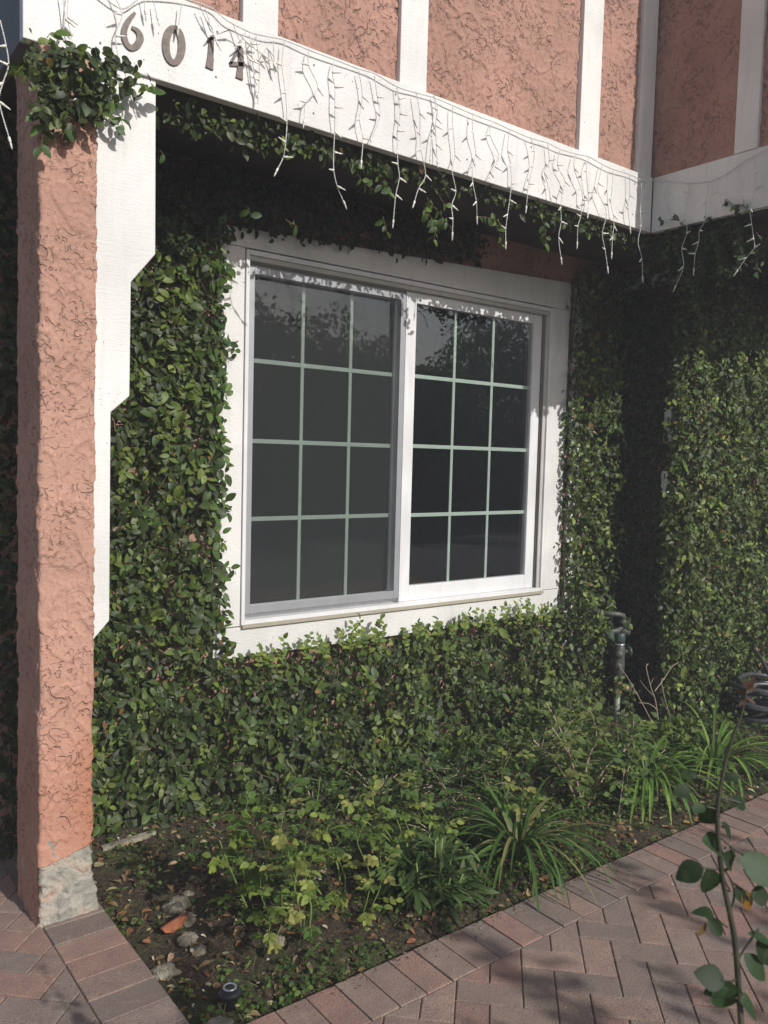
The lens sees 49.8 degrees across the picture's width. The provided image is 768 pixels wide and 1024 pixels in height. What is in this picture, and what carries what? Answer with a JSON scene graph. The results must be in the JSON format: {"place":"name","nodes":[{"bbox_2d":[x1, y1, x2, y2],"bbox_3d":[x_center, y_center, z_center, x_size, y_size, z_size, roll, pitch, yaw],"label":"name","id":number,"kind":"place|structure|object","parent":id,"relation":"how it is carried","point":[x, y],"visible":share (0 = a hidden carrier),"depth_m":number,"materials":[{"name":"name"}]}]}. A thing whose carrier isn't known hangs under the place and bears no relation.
{"place":"outdoors","nodes":[
{"label":"outdoors","id":0,"kind":"place"},
{"bbox_2d":[0,793,767,1023],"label":"brick paving","id":1,"kind":"structure","parent":0,"point":[115,979],"depth_m":2.62,"materials":[{"name":"brick"}]},
{"bbox_2d":[240,792,767,1022],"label":"soil crumbs","id":2,"kind":"object","parent":1,"relation":"on","point":[497,914],"visible":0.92,"depth_m":2.90,"materials":[{"name":"brown soil"}]},
{"bbox_2d":[673,677,767,1023],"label":"foreground rose","id":3,"kind":"object","parent":1,"relation":"on","point":[720,991],"visible":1,"depth_m":1.08,"materials":[{"name":"green plant"}]},
{"bbox_2d":[0,829,767,1023],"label":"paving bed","id":4,"kind":"object","parent":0,"point":[10,865],"depth_m":2.71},
{"bbox_2d":[91,700,767,1023],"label":"planting bed","id":5,"kind":"object","parent":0,"point":[161,945],"visible":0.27,"depth_m":3.05,"materials":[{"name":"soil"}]},
{"bbox_2d":[101,830,155,850],"bbox_3d":[-1.049,1.352,3.397,0.230,0.020,0.024,-2,5,-43],"label":"wood scrap","id":6,"kind":"object","parent":5,"relation":"on","point":[134,839],"visible":0.93,"depth_m":3.39,"materials":[{"name":"beige wood"}]},
{"bbox_2d":[150,961,181,982],"bbox_3d":[-0.678,1.427,2.574,0.098,0.034,0.072,0,4,-19],"label":"rock","id":7,"kind":"object","parent":5,"relation":"on","point":[168,968],"visible":0.88,"depth_m":2.56,"materials":[{"name":"grey stone"}]},
{"bbox_2d":[160,912,188,932],"bbox_3d":[-0.706,1.390,2.792,0.048,0.029,0.120,4,5,37],"label":"bark piece","id":8,"kind":"object","parent":5,"relation":"on","point":[174,924],"visible":1,"depth_m":2.78,"materials":[{"name":"orange wood"}]},
{"bbox_2d":[161,895,191,913],"bbox_3d":[-0.736,1.392,2.944,0.093,0.041,0.089,2,4,14],"label":"rock","id":9,"kind":"object","parent":5,"relation":"on","point":[174,904],"visible":0.98,"depth_m":2.92,"materials":[{"name":"grey stone"}]},
{"bbox_2d":[178,911,195,927],"bbox_3d":[-0.685,1.402,2.857,0.059,0.038,0.084,-2,5,-43],"label":"rock","id":10,"kind":"object","parent":5,"relation":"on","point":[190,921],"visible":0.61,"depth_m":2.84,"materials":[{"name":"grey stone"}]},
{"bbox_2d":[177,931,198,947],"bbox_3d":[-0.647,1.402,2.717,0.058,0.027,0.075,4,5,35],"label":"rock","id":11,"kind":"object","parent":5,"relation":"on","point":[183,939],"visible":0.98,"depth_m":2.70,"materials":[{"name":"grey stone"}]},
{"bbox_2d":[181,890,194,896],"bbox_3d":[-0.718,1.397,3.029,0.049,0.018,0.035,0,4,-28],"label":"rock","id":12,"kind":"object","parent":5,"relation":"on","point":[190,893],"visible":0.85,"depth_m":3.02,"materials":[{"name":"grey stone"}]},
{"bbox_2d":[193,944,206,956],"bbox_3d":[-0.599,1.419,2.677,0.047,0.022,0.054,3,4,16],"label":"rock","id":13,"kind":"object","parent":5,"relation":"on","point":[201,949],"visible":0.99,"depth_m":2.67,"materials":[{"name":"grey stone"}]},
{"bbox_2d":[207,1016,233,1023],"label":"rock","id":14,"kind":"object","parent":5,"relation":"on","point":[219,1020],"visible":0.99,"depth_m":2.34,"materials":[{"name":"grey stone"}]},
{"bbox_2d":[218,982,241,1011],"bbox_3d":[-0.453,1.439,2.422,0.070,0.105,0.070,-1,5,-38],"label":"garden light","id":15,"kind":"object","parent":5,"relation":"on","point":[229,993],"visible":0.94,"depth_m":2.41,"materials":[{"name":"black plastic"}]},
{"bbox_2d":[201,782,299,907],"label":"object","id":16,"kind":"object","parent":5,"relation":"on","point":[238,840],"visible":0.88,"depth_m":2.86,"materials":[{"name":"green plant"}]},
{"bbox_2d":[236,859,305,953],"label":"leggy weed","id":17,"kind":"object","parent":5,"relation":"on","point":[291,914],"visible":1,"depth_m":2.63,"materials":[{"name":"green plant"}]},
{"bbox_2d":[271,935,286,946],"bbox_3d":[-0.348,1.414,2.732,0.059,0.025,0.043,3,4,24],"label":"rock","id":18,"kind":"object","parent":5,"relation":"on","point":[281,939],"visible":0.59,"depth_m":2.72,"materials":[{"name":"grey stone"}]},
{"bbox_2d":[259,778,333,928],"bbox_3d":[-0.293,1.162,2.753,0.195,0.523,0.250,4,5,34],"label":"leggy weed","id":19,"kind":"object","parent":5,"relation":"on","point":[278,841],"visible":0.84,"depth_m":2.74,"materials":[{"name":"green plant"}]},
{"bbox_2d":[259,769,361,824],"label":"shrub","id":20,"kind":"object","parent":5,"relation":"on","point":[329,800],"visible":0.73,"depth_m":3.68,"materials":[{"name":"green plant"}]},
{"bbox_2d":[251,776,374,942],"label":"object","id":21,"kind":"object","parent":5,"relation":"on","point":[303,898],"visible":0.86,"depth_m":2.86,"materials":[{"name":"green plant"}]},
{"bbox_2d":[338,794,402,925],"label":"leggy weed","id":22,"kind":"object","parent":5,"relation":"on","point":[372,861],"visible":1,"depth_m":2.82,"materials":[{"name":"green plant"}]},
{"bbox_2d":[294,743,446,814],"bbox_3d":[-0.059,1.235,3.898,0.867,0.262,0.398,-1,5,-38],"label":"shrub","id":23,"kind":"object","parent":5,"relation":"on","point":[380,772],"visible":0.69,"depth_m":3.86,"materials":[{"name":"green plant"}]},
{"bbox_2d":[352,769,426,865],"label":"rose bush","id":24,"kind":"object","parent":5,"relation":"on","point":[405,815],"visible":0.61,"depth_m":3.09,"materials":[{"name":"green plant"}]},
{"bbox_2d":[375,800,477,856],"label":"shrub","id":25,"kind":"object","parent":5,"relation":"on","point":[414,822],"visible":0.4,"depth_m":3.51,"materials":[{"name":"green plant"}]},
{"bbox_2d":[92,706,767,1023],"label":"ground cover","id":26,"kind":"object","parent":5,"relation":"on","point":[242,911],"visible":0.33,"depth_m":3.28,"materials":[{"name":"green plant"}]},
{"bbox_2d":[92,706,767,1020],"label":"leaf litter","id":27,"kind":"object","parent":5,"relation":"on","point":[220,933],"visible":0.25,"depth_m":3.15,"materials":[{"name":"brown plant"}]},
{"bbox_2d":[103,711,757,1006],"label":"pale litter","id":28,"kind":"object","parent":5,"relation":"on","point":[192,949],"visible":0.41,"depth_m":2.83,"materials":[{"name":"beige plant"}]},
{"bbox_2d":[365,823,497,925],"bbox_3d":[0.172,1.302,3.039,0.474,0.304,0.442,-1,5,-38],"label":"lance leaf plant","id":29,"kind":"object","parent":5,"relation":"on","point":[442,869],"visible":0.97,"depth_m":2.96,"materials":[{"name":"green plant"}]},
{"bbox_2d":[396,775,468,850],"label":"leggy weed","id":30,"kind":"object","parent":5,"relation":"on","point":[448,829],"visible":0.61,"depth_m":3.15,"materials":[{"name":"green plant"}]},
{"bbox_2d":[385,724,507,800],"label":"shrub","id":31,"kind":"object","parent":5,"relation":"on","point":[443,744],"visible":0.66,"depth_m":4.06,"materials":[{"name":"green plant"}]},
{"bbox_2d":[401,747,536,834],"bbox_3d":[0.364,1.159,3.500,0.826,0.467,0.273,-1,5,-38],"label":"rose bush","id":32,"kind":"object","parent":5,"relation":"on","point":[476,768],"visible":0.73,"depth_m":3.48,"materials":[{"name":"green plant"}]},
{"bbox_2d":[445,718,546,785],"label":"shrub","id":33,"kind":"object","parent":5,"relation":"on","point":[513,763],"visible":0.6,"depth_m":4.27,"materials":[{"name":"green plant"}]},
{"bbox_2d":[463,777,553,844],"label":"strap leaf plant","id":34,"kind":"object","parent":5,"relation":"on","point":[494,805],"visible":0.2,"depth_m":3.70,"materials":[{"name":"green plant"}]},
{"bbox_2d":[484,745,543,828],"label":"leggy weed","id":35,"kind":"object","parent":5,"relation":"on","point":[517,810],"visible":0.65,"depth_m":3.42,"materials":[{"name":"green plant"}]},
{"bbox_2d":[418,775,632,911],"bbox_3d":[0.548,1.281,3.353,0.914,0.273,0.857,2,4,12],"label":"strap leaf plant","id":36,"kind":"object","parent":5,"relation":"on","point":[513,832],"visible":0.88,"depth_m":3.29,"materials":[{"name":"green plant"}]},
{"bbox_2d":[488,749,564,793],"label":"strap leaf plant","id":37,"kind":"object","parent":5,"relation":"on","point":[528,769],"visible":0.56,"depth_m":4.14,"materials":[{"name":"green plant"}]},
{"bbox_2d":[492,786,573,826],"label":"shrub","id":38,"kind":"object","parent":5,"relation":"on","point":[555,806],"visible":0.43,"depth_m":3.74,"materials":[{"name":"green plant"}]},
{"bbox_2d":[478,685,597,768],"bbox_3d":[0.845,1.140,4.510,0.804,0.418,0.423,-1,5,-38],"label":"shrub","id":39,"kind":"object","parent":5,"relation":"on","point":[551,720],"visible":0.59,"depth_m":4.44,"materials":[{"name":"green plant"}]},
{"bbox_2d":[517,674,606,753],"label":"shrub","id":40,"kind":"object","parent":5,"relation":"on","point":[560,693],"visible":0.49,"depth_m":4.68,"materials":[{"name":"green plant"}]},
{"bbox_2d":[524,700,656,809],"bbox_3d":[0.918,1.114,3.796,0.805,0.551,0.322,-1,5,-38],"label":"rose bush","id":41,"kind":"object","parent":5,"relation":"on","point":[586,792],"visible":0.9,"depth_m":3.77,"materials":[{"name":"green plant"}]},
{"bbox_2d":[566,734,640,789],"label":"shrub","id":42,"kind":"object","parent":5,"relation":"on","point":[608,750],"visible":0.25,"depth_m":4.21,"materials":[{"name":"green plant"}]},
{"bbox_2d":[585,608,632,722],"bbox_3d":[1.387,0.977,5.169,0.222,0.738,0.254,-1,5,-38],"label":"water pipe","id":43,"kind":"object","parent":5,"relation":"on","point":[621,650],"visible":0.95,"depth_m":5.10,"materials":[{"name":"grey metal"}]},
{"bbox_2d":[580,717,689,773],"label":"shrub","id":44,"kind":"object","parent":5,"relation":"on","point":[623,735],"visible":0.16,"depth_m":4.57,"materials":[{"name":"green plant"}]},
{"bbox_2d":[597,728,676,815],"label":"rose bush","id":45,"kind":"object","parent":5,"relation":"on","point":[628,802],"visible":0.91,"depth_m":3.80,"materials":[{"name":"green plant"}]},
{"bbox_2d":[610,719,671,809],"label":"leggy weed","id":46,"kind":"object","parent":5,"relation":"on","point":[628,789],"visible":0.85,"depth_m":3.79,"materials":[{"name":"green plant"}]},
{"bbox_2d":[620,654,681,723],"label":"bare shrub","id":47,"kind":"object","parent":5,"relation":"on","point":[664,663],"visible":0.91,"depth_m":4.96,"materials":[{"name":"brown plant"}]},
{"bbox_2d":[578,727,756,824],"bbox_3d":[1.303,1.250,4.050,0.832,0.265,0.844,-1,5,-38],"label":"strap leaf plant","id":48,"kind":"object","parent":5,"relation":"on","point":[652,782],"visible":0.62,"depth_m":3.92,"materials":[{"name":"green plant"}]},
{"bbox_2d":[626,712,711,775],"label":"shrub","id":49,"kind":"object","parent":5,"relation":"on","point":[672,722],"visible":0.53,"depth_m":4.43,"materials":[{"name":"green plant"}]},
{"bbox_2d":[625,700,767,806],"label":"strap leaf plant","id":50,"kind":"object","parent":5,"relation":"on","point":[719,752],"visible":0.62,"depth_m":4.33,"materials":[{"name":"green plant"}]},
{"bbox_2d":[675,695,754,755],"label":"shrub","id":51,"kind":"object","parent":5,"relation":"on","point":[709,729],"visible":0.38,"depth_m":4.78,"materials":[{"name":"green plant"}]},
{"bbox_2d":[727,647,767,727],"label":"garden hose","id":52,"kind":"object","parent":5,"relation":"on","point":[760,706],"visible":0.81,"depth_m":5.20,"materials":[{"name":"grey rubber"}]},
{"label":"ground","id":53,"kind":"structure","parent":0,"visible":0},
{"bbox_2d":[0,0,767,927],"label":"house","id":54,"kind":"structure","parent":53,"relation":"on","point":[392,434],"depth_m":4.03,"materials":[{"name":"pink paint"}]},
{"bbox_2d":[0,20,12,148],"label":"icicle lights","id":55,"kind":"object","parent":54,"relation":"hanging from","point":[1,85],"visible":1,"depth_m":2.51,"materials":[{"name":"white plastic"}]},
{"bbox_2d":[6,28,165,158],"bbox_3d":[-0.927,-1.302,2.638,0.503,0.412,0.149,-1,5,-38],"label":"climbing fig","id":56,"kind":"object","parent":54,"relation":"attached to","point":[90,88],"visible":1,"depth_m":2.59,"materials":[{"name":"green plant"}]},
{"bbox_2d":[203,215,240,635],"bbox_3d":[-0.717,-0.366,3.670,0.188,1.866,0.105,-1,5,-38],"label":"climbing fig","id":57,"kind":"object","parent":54,"relation":"attached to","point":[218,511],"visible":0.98,"depth_m":3.65,"materials":[{"name":"green plant"}]},
{"bbox_2d":[0,109,598,858],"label":"climbing fig","id":58,"kind":"object","parent":54,"relation":"attached to","point":[142,711],"visible":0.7,"depth_m":3.61,"materials":[{"name":"green plant"}]},
{"bbox_2d":[249,598,553,667],"bbox_3d":[0.216,0.606,4.414,2.074,0.223,0.076,-1,5,-38],"label":"climbing fig","id":59,"kind":"object","parent":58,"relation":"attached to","point":[490,623],"visible":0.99,"depth_m":4.22,"materials":[{"name":"green plant"}]},
{"bbox_2d":[155,144,491,267],"bbox_3d":[-0.347,-1.299,3.899,2.388,0.550,0.205,-1,5,-38],"label":"climbing fig","id":60,"kind":"object","parent":54,"relation":"attached to","point":[285,196],"visible":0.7,"depth_m":3.79,"materials":[{"name":"green plant"}]},
{"bbox_2d":[58,0,646,282],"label":"icicle lights","id":61,"kind":"object","parent":54,"relation":"hanging from","point":[251,44],"visible":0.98,"depth_m":3.41,"materials":[{"name":"white plastic"}]},
{"bbox_2d":[239,249,552,628],"bbox_3d":[0.147,-0.348,4.466,2.073,1.738,0.130,-1,5,-38],"label":"window","id":62,"kind":"structure","parent":54,"relation":"in","point":[399,594],"depth_m":4.40,"materials":[{"name":"white plastic"}]},
{"bbox_2d":[155,98,646,253],"bbox_3d":[0.299,-1.359,3.737,2.829,0.517,0.134,-1,5,-38],"label":"climbing fig","id":63,"kind":"object","parent":54,"relation":"attached to","point":[291,139],"visible":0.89,"depth_m":3.46,"materials":[{"name":"green plant"}]},
{"bbox_2d":[553,262,640,723],"bbox_3d":[1.379,-0.065,5.165,0.700,3.009,0.474,-1,5,-38],"label":"climbing fig","id":64,"kind":"object","parent":54,"relation":"attached to","point":[598,426],"visible":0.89,"depth_m":5.21,"materials":[{"name":"green plant"}]},
{"bbox_2d":[600,261,681,719],"bbox_3d":[1.627,-0.091,5.284,0.153,2.946,0.509,-1,5,-38],"label":"climbing fig","id":65,"kind":"object","parent":54,"relation":"attached to","point":[654,336],"visible":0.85,"depth_m":5.24,"materials":[{"name":"green plant"}]},
{"bbox_2d":[634,199,767,293],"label":"climbing fig","id":66,"kind":"object","parent":54,"relation":"attached to","point":[731,231],"visible":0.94,"depth_m":4.37,"materials":[{"name":"green plant"}]},
{"bbox_2d":[652,262,767,723],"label":"climbing fig","id":67,"kind":"object","parent":54,"relation":"attached to","point":[735,649],"visible":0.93,"depth_m":5.25,"materials":[{"name":"green plant"}]},
{"bbox_2d":[652,148,767,291],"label":"icicle lights","id":68,"kind":"object","parent":54,"relation":"hanging from","point":[666,206],"visible":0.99,"depth_m":4.26,"materials":[{"name":"white plastic"}]},
{"bbox_2d":[750,660,767,672],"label":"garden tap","id":69,"kind":"object","parent":54,"relation":"attached to","point":[762,670],"visible":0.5,"depth_m":5.66,"materials":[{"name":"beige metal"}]}
]}

